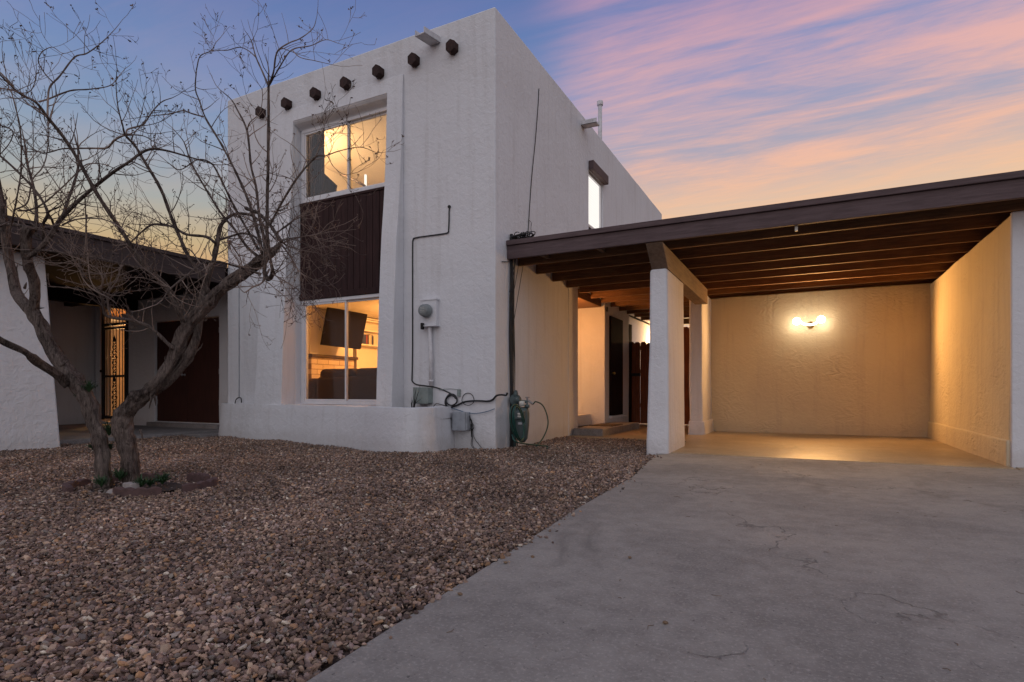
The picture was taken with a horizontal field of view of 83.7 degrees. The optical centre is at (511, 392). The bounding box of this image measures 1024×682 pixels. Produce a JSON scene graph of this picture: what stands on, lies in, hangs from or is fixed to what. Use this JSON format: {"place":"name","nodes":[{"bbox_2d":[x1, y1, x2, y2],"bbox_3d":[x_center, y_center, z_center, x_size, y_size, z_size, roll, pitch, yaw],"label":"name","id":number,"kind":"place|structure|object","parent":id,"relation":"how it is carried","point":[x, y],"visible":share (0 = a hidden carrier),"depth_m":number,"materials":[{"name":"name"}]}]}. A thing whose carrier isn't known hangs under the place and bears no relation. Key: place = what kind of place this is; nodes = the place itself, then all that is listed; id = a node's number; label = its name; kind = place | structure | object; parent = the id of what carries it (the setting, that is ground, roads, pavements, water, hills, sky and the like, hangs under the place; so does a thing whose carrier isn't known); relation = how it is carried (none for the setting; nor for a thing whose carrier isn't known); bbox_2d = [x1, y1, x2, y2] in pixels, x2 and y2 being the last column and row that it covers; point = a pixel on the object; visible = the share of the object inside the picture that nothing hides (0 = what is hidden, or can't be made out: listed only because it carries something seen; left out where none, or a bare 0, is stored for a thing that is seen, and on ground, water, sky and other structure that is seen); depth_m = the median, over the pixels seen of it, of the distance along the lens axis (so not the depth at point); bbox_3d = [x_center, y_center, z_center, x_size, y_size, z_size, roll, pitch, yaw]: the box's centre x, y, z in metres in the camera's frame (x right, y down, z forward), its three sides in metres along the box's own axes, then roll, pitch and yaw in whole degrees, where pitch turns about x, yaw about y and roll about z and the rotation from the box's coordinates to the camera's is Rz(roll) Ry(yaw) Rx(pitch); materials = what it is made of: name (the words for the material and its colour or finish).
{"place":"outdoors","nodes":[
{"label":"outdoors","id":0,"kind":"place"},
{"bbox_2d":[123,482,139,488],"bbox_3d":[-2.909,0.720,4.369,0.110,0.060,0.070,0,0,27],"label":"stone block","id":1,"kind":"object","parent":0,"point":[132,484],"depth_m":4.34,"materials":[{"name":"stone"}]},
{"bbox_2d":[0,434,661,681],"bbox_3d":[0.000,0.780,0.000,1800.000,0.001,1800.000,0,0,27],"label":"ground","id":2,"kind":"structure","parent":0,"point":[325,666],"depth_m":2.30,"materials":[{"name":"brown gravel"}]},
{"bbox_2d":[62,479,90,492],"bbox_3d":[-3.410,0.743,4.450,0.125,0.095,0.433,0,0,-19],"label":"garden edging","id":3,"kind":"object","parent":2,"relation":"on","point":[68,486],"visible":0.66,"depth_m":4.46,"materials":[{"name":"stone"}]},
{"bbox_2d":[103,421,110,435],"bbox_3d":[-3.325,0.292,4.755,0.212,0.139,0.212,0,0,-27],"label":"weed","id":4,"kind":"object","parent":2,"relation":"on","point":[108,429],"visible":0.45,"depth_m":4.73,"materials":[{"name":"green plant"}]},
{"bbox_2d":[0,215,227,452],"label":"neighbour house","id":5,"kind":"structure","parent":2,"relation":"on","point":[38,406],"depth_m":10.96,"materials":[{"name":"white paint"}]},
{"bbox_2d":[100,307,128,418],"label":"security gate","id":6,"kind":"structure","parent":5,"relation":"attached to","point":[126,367],"depth_m":12.61,"materials":[{"name":"black metal"}]},
{"bbox_2d":[121,310,132,318],"bbox_3d":[-8.199,-1.652,12.202,0.330,0.196,0.155,0,0,27],"label":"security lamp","id":7,"kind":"object","parent":5,"relation":"attached to","point":[125,316],"visible":0.66,"depth_m":12.18,"materials":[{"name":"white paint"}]},
{"bbox_2d":[157,321,187,421],"bbox_3d":[-6.520,-0.428,11.455,1.990,2.045,0.115,0,0,27],"label":"double door","id":8,"kind":"structure","parent":5,"relation":"in","point":[172,404],"depth_m":11.72,"materials":[{"name":"brown wood"}]},
{"bbox_2d":[188,317,218,422],"bbox_3d":[-6.051,-0.428,11.257,0.995,2.045,0.040,0,0,27],"label":"double door","id":9,"kind":"structure","parent":5,"relation":"in","point":[203,372],"depth_m":11.21,"materials":[{"name":"brown wood"}]},
{"bbox_2d":[112,486,161,498],"bbox_3d":[-2.777,0.745,4.225,0.364,0.090,0.106,0,0,-1],"label":"garden edging","id":10,"kind":"object","parent":2,"relation":"on","point":[132,492],"visible":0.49,"depth_m":4.19,"materials":[{"name":"stone"}]},
{"bbox_2d":[112,472,162,483],"bbox_3d":[-3.204,0.743,4.897,0.411,0.095,0.118,0,0,-22],"label":"garden edging","id":11,"kind":"object","parent":2,"relation":"on","point":[146,474],"visible":0.21,"depth_m":4.92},
{"bbox_2d":[58,424,219,444],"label":"porch floor","id":12,"kind":"structure","parent":2,"relation":"on","point":[72,434],"depth_m":9.95,"materials":[{"name":"grey concrete"}]},
{"bbox_2d":[103,482,182,491],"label":"tree bed soil","id":13,"kind":"object","parent":2,"relation":"on","point":[166,486],"visible":0.24,"depth_m":4.65,"materials":[{"name":"brown soil"}]},
{"bbox_2d":[91,474,111,486],"bbox_3d":[-3.132,0.673,4.358,0.140,0.100,0.165,0,0,27],"label":"weed","id":14,"kind":"object","parent":13,"relation":"on","point":[101,481],"visible":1,"depth_m":4.34,"materials":[{"name":"green plant"}]},
{"bbox_2d":[110,467,130,480],"bbox_3d":[-3.080,0.637,4.496,0.179,0.119,0.173,0,0,27],"label":"weed","id":15,"kind":"object","parent":13,"relation":"on","point":[120,475],"visible":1,"depth_m":4.49,"materials":[{"name":"green plant"}]},
{"bbox_2d":[132,474,148,486],"bbox_3d":[-2.852,0.675,4.400,0.122,0.119,0.204,0,0,-31],"label":"weed","id":16,"kind":"object","parent":13,"relation":"on","point":[140,482],"visible":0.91,"depth_m":4.38,"materials":[{"name":"green plant"}]},
{"bbox_2d":[142,477,159,486],"bbox_3d":[-2.853,0.700,4.494,0.160,0.087,0.136,0,0,9],"label":"weed","id":17,"kind":"object","parent":13,"relation":"on","point":[150,482],"visible":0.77,"depth_m":4.49,"materials":[{"name":"green plant"}]},
{"bbox_2d":[151,471,173,484],"bbox_3d":[-2.846,0.692,4.650,0.188,0.120,0.194,0,0,-21],"label":"weed","id":18,"kind":"object","parent":13,"relation":"on","point":[163,478],"visible":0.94,"depth_m":4.64,"materials":[{"name":"green plant"}]},
{"bbox_2d":[0,0,403,492],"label":"bare tree","id":19,"kind":"object","parent":13,"relation":"on","point":[65,372],"visible":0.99,"depth_m":4.38,"materials":[{"name":"brown plant"}]},
{"bbox_2d":[77,380,97,391],"bbox_3d":[-3.319,-0.052,4.490,0.166,0.105,0.166,0,0,27],"label":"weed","id":20,"kind":"object","parent":19,"relation":"on","point":[90,386],"visible":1,"depth_m":4.48,"materials":[{"name":"green plant"}]},
{"bbox_2d":[187,472,209,482],"bbox_3d":[-2.690,0.743,4.912,0.259,0.095,0.088,0,0,27],"label":"garden edging","id":21,"kind":"object","parent":2,"relation":"on","point":[195,477],"visible":0.54,"depth_m":4.91,"materials":[{"name":"stone"}]},
{"bbox_2d":[181,477,217,491],"bbox_3d":[-2.449,0.743,4.542,0.124,0.095,0.428,0,0,6],"label":"garden edging","id":22,"kind":"object","parent":2,"relation":"on","point":[190,487],"visible":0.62,"depth_m":4.44,"materials":[{"name":"stone"}]},
{"bbox_2d":[219,403,454,454],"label":"planter wall","id":23,"kind":"structure","parent":2,"relation":"on","point":[397,429],"depth_m":7.87,"materials":[{"name":"white paint"}]},
{"bbox_2d":[445,393,457,405],"bbox_3d":[-0.832,0.103,7.876,0.202,0.174,0.051,0,0,27],"label":"cable loop","id":24,"kind":"object","parent":23,"relation":"on","point":[454,403],"visible":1,"depth_m":7.85,"materials":[{"name":"black rubber"}]},
{"label":"planter soil","id":25,"kind":"structure","parent":23,"relation":"in","visible":0},
{"bbox_2d":[411,388,418,407],"bbox_3d":[-1.327,0.136,7.931,0.182,0.448,0.079,0,0,17],"label":"dead sprig","id":26,"kind":"object","parent":25,"relation":"on","point":[414,403],"visible":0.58,"depth_m":7.94,"materials":[{"name":"brown plant"}]},
{"bbox_2d":[228,8,661,450],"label":"house","id":27,"kind":"structure","parent":2,"relation":"on","point":[455,104],"depth_m":8.69,"materials":[{"name":"white paint"}]},
{"bbox_2d":[308,131,324,196],"bbox_3d":[-3.286,-3.685,9.554,0.360,1.370,0.060,0,0,27],"label":"curtain","id":28,"kind":"object","parent":27,"relation":"hanging from","point":[316,166],"visible":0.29,"depth_m":9.52,"materials":[{"name":"grey fabric"}]},
{"bbox_2d":[325,174,336,193],"bbox_3d":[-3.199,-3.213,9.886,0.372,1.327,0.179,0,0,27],"label":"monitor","id":29,"kind":"object","parent":27,"relation":"attached to","point":[330,185],"visible":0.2,"depth_m":9.83,"materials":[{"name":"grey plastic"}]},
{"bbox_2d":[308,307,357,379],"bbox_3d":[-3.691,-0.497,11.598,0.345,2.285,1.273,0,0,27],"label":"fireplace","id":30,"kind":"object","parent":27,"relation":"in","point":[321,358],"visible":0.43,"depth_m":11.25,"materials":[{"name":"beige brick"}]},
{"bbox_2d":[320,307,367,348],"bbox_3d":[-3.432,-1.264,11.458,0.467,0.794,1.147,0,0,40],"label":"television","id":31,"kind":"object","parent":30,"relation":"attached to","point":[334,333],"visible":0.95,"depth_m":11.29,"materials":[{"name":"black plastic"}]},
{"bbox_2d":[302,293,378,404],"bbox_3d":[-2.592,-0.649,8.968,1.870,1.689,0.080,0,0,27],"label":"window","id":32,"kind":"structure","parent":27,"relation":"in","point":[368,297],"depth_m":9.05,"materials":[{"name":"white metal"}]},
{"bbox_2d":[308,368,376,404],"bbox_3d":[-2.278,0.094,10.015,2.786,1.013,0.950,0,0,27],"label":"sofa","id":33,"kind":"object","parent":27,"relation":"on","point":[330,383],"visible":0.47,"depth_m":9.81,"materials":[{"name":"brown fabric"}]},
{"bbox_2d":[302,107,386,202],"bbox_3d":[-2.592,-3.681,8.968,1.870,1.190,0.080,0,0,27],"label":"window","id":34,"kind":"structure","parent":27,"relation":"in","point":[355,119],"depth_m":8.98,"materials":[{"name":"white metal"}]},
{"bbox_2d":[342,173,365,185],"bbox_3d":[-2.973,-3.985,10.736,0.574,0.348,0.044,0,0,27],"label":"slanted rail","id":35,"kind":"object","parent":27,"relation":"attached to","point":[358,182],"visible":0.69,"depth_m":10.69,"materials":[{"name":"wood"}]},
{"bbox_2d":[353,318,377,368],"bbox_3d":[-3.137,-0.488,12.759,0.262,2.257,1.224,0,0,27],"label":"bookcase","id":36,"kind":"object","parent":27,"relation":"in","point":[371,321],"visible":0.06,"depth_m":12.53,"materials":[{"name":"paint"}]},
{"bbox_2d":[364,174,366,185],"bbox_3d":[-2.749,-3.011,10.734,0.240,2.142,0.240,0,0,27],"label":"tube lamp","id":37,"kind":"object","parent":27,"relation":"in","point":[365,179],"visible":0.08,"depth_m":10.72,"materials":[{"name":"white glass"}]},
{"bbox_2d":[413,387,432,405],"bbox_3d":[-1.248,0.062,8.052,0.254,0.265,0.145,0,0,27],"label":"junction box","id":38,"kind":"object","parent":27,"relation":"attached to","point":[425,396],"visible":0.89,"depth_m":7.99,"materials":[{"name":"grey metal"}]},
{"bbox_2d":[413,387,427,403],"bbox_3d":[-1.278,0.045,7.994,0.254,0.231,0.014,0,0,27],"label":"box door","id":39,"kind":"structure","parent":38,"relation":"in","point":[422,398],"depth_m":7.98,"materials":[{"name":"grey metal"}]},
{"bbox_2d":[418,298,439,385],"bbox_3d":[-1.177,-0.700,7.984,0.292,1.218,0.200,0,0,27],"label":"electric meter","id":40,"kind":"object","parent":27,"relation":"attached to","point":[428,310],"visible":1,"depth_m":7.98,"materials":[{"name":"white paint"}]},
{"bbox_2d":[411,207,450,393],"bbox_3d":[-1.105,-1.236,8.035,0.764,2.648,0.018,0,0,27],"label":"cable","id":41,"kind":"object","parent":27,"relation":"attached to","point":[412,299],"visible":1,"depth_m":8.19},
{"bbox_2d":[451,411,481,448],"bbox_3d":[-0.651,0.521,7.752,0.583,0.522,0.135,0,0,27],"label":"telephone box","id":42,"kind":"object","parent":27,"relation":"attached to","point":[461,421],"visible":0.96,"depth_m":7.71,"materials":[{"name":"white paint"}]},
{"bbox_2d":[452,411,465,430],"bbox_3d":[-0.717,0.390,7.723,0.205,0.260,0.024,0,0,27],"label":"box door","id":43,"kind":"structure","parent":42,"relation":"in","point":[458,418],"depth_m":7.71,"materials":[{"name":"grey metal"}]},
{"bbox_2d":[444,393,507,407],"bbox_3d":[-0.491,0.110,7.701,0.992,0.218,0.026,0,0,27],"label":"cable","id":44,"kind":"object","parent":27,"relation":"attached to","point":[494,397],"visible":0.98,"depth_m":7.71,"materials":[{"name":"black rubber"}]},
{"bbox_2d":[509,234,517,446],"bbox_3d":[0.024,-0.710,8.013,0.035,2.981,0.216,0,0,27],"label":"cable bundle","id":45,"kind":"object","parent":27,"relation":"attached to","point":[512,353],"visible":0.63,"depth_m":7.95,"materials":[{"name":"black rubber"}]},
{"bbox_2d":[511,231,535,238],"bbox_3d":[0.128,-2.168,7.933,0.433,0.097,0.168,0,0,27],"label":"cable tangle","id":46,"kind":"object","parent":27,"relation":"attached to","point":[526,234],"visible":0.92,"depth_m":7.89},
{"bbox_2d":[528,91,538,230],"bbox_3d":[0.319,-3.462,8.624,0.010,2.430,0.439,0,0,27],"label":"wall wire","id":47,"kind":"object","parent":27,"relation":"attached to","point":[533,160],"depth_m":8.63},
{"bbox_2d":[588,171,600,228],"bbox_3d":[1.604,-3.415,11.290,0.060,1.630,0.840,0,0,27],"label":"side window","id":48,"kind":"structure","parent":27,"relation":"in","point":[594,186],"depth_m":11.37,"materials":[{"name":"white glass"}]},
{"bbox_2d":[609,316,622,415],"bbox_3d":[2.289,-0.555,12.365,0.111,2.090,0.879,0,0,27],"label":"side door","id":49,"kind":"structure","parent":27,"relation":"in","point":[615,324],"depth_m":12.26,"materials":[{"name":"black metal"}]},
{"bbox_2d":[510,390,529,446],"bbox_3d":[0.105,0.376,7.866,0.278,0.809,0.235,0,0,27],"label":"gas meter","id":50,"kind":"object","parent":2,"relation":"on","point":[515,397],"visible":0.81,"depth_m":7.81,"materials":[{"name":"paint"}]},
{"bbox_2d":[629,318,689,423],"bbox_3d":[3.967,-0.445,12.912,3.088,2.450,0.280,0,0,27],"label":"fence","id":51,"kind":"object","parent":2,"relation":"on","point":[638,377],"visible":0.22,"depth_m":13.45,"materials":[{"name":"red wood"}]},
{"bbox_2d":[0,0,1023,324],"label":"sky","id":52,"kind":"structure","parent":0,"point":[709,106],"materials":[{"name":"blue"}]},
{"bbox_2d":[307,453,1023,681],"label":"driveway","id":53,"kind":"structure","parent":0,"point":[873,586],"depth_m":2.19,"materials":[{"name":"concrete"}]},
{"bbox_2d":[571,423,1023,469],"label":"carport floor","id":54,"kind":"structure","parent":0,"point":[890,449],"depth_m":7.70,"materials":[{"name":"grey concrete"}]},
{"bbox_2d":[573,422,638,435],"bbox_3d":[1.867,0.720,10.993,0.540,0.180,2.430,0,0,27],"label":"entry step","id":55,"kind":"object","parent":54,"relation":"on","point":[598,430],"visible":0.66,"depth_m":10.22,"materials":[{"name":"grey concrete"}]},
{"bbox_2d":[589,423,622,425],"bbox_3d":[1.806,0.622,10.928,0.450,0.014,0.700,0,0,27],"label":"doormat","id":56,"kind":"object","parent":55,"relation":"on","point":[604,424],"visible":1,"depth_m":10.91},
{"bbox_2d":[506,170,1023,467],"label":"carport","id":57,"kind":"object","parent":54,"relation":"on","point":[913,295],"visible":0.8,"depth_m":8.09,"materials":[{"name":"white paint"}]},
{"bbox_2d":[511,263,523,337],"bbox_3d":[0.081,-1.305,8.015,0.012,1.164,0.319,0,0,36],"label":"hanging wire","id":58,"kind":"object","parent":57,"relation":"hanging from","point":[517,300],"visible":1,"depth_m":8.00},
{"bbox_2d":[793,316,824,328],"bbox_3d":[5.235,-1.232,10.089,0.506,0.183,0.358,0,0,27],"label":"wall lamp","id":59,"kind":"object","parent":57,"relation":"attached to","point":[810,325],"visible":1,"depth_m":10.04,"materials":[{"name":"white glass"}]},
{"bbox_3d":[0.196,0.123,8.137,0.249,0.115,0.068,0,0,27],"label":"garden faucet","id":60,"kind":"object","parent":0,"visible":0},
{"bbox_2d":[509,401,548,448],"bbox_3d":[0.324,0.442,7.711,0.349,0.635,1.132,0,0,23],"label":"garden hose","id":61,"kind":"object","parent":60,"relation":"attached to","point":[519,439],"visible":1,"depth_m":7.46,"materials":[{"name":"green rubber"}]}
]}

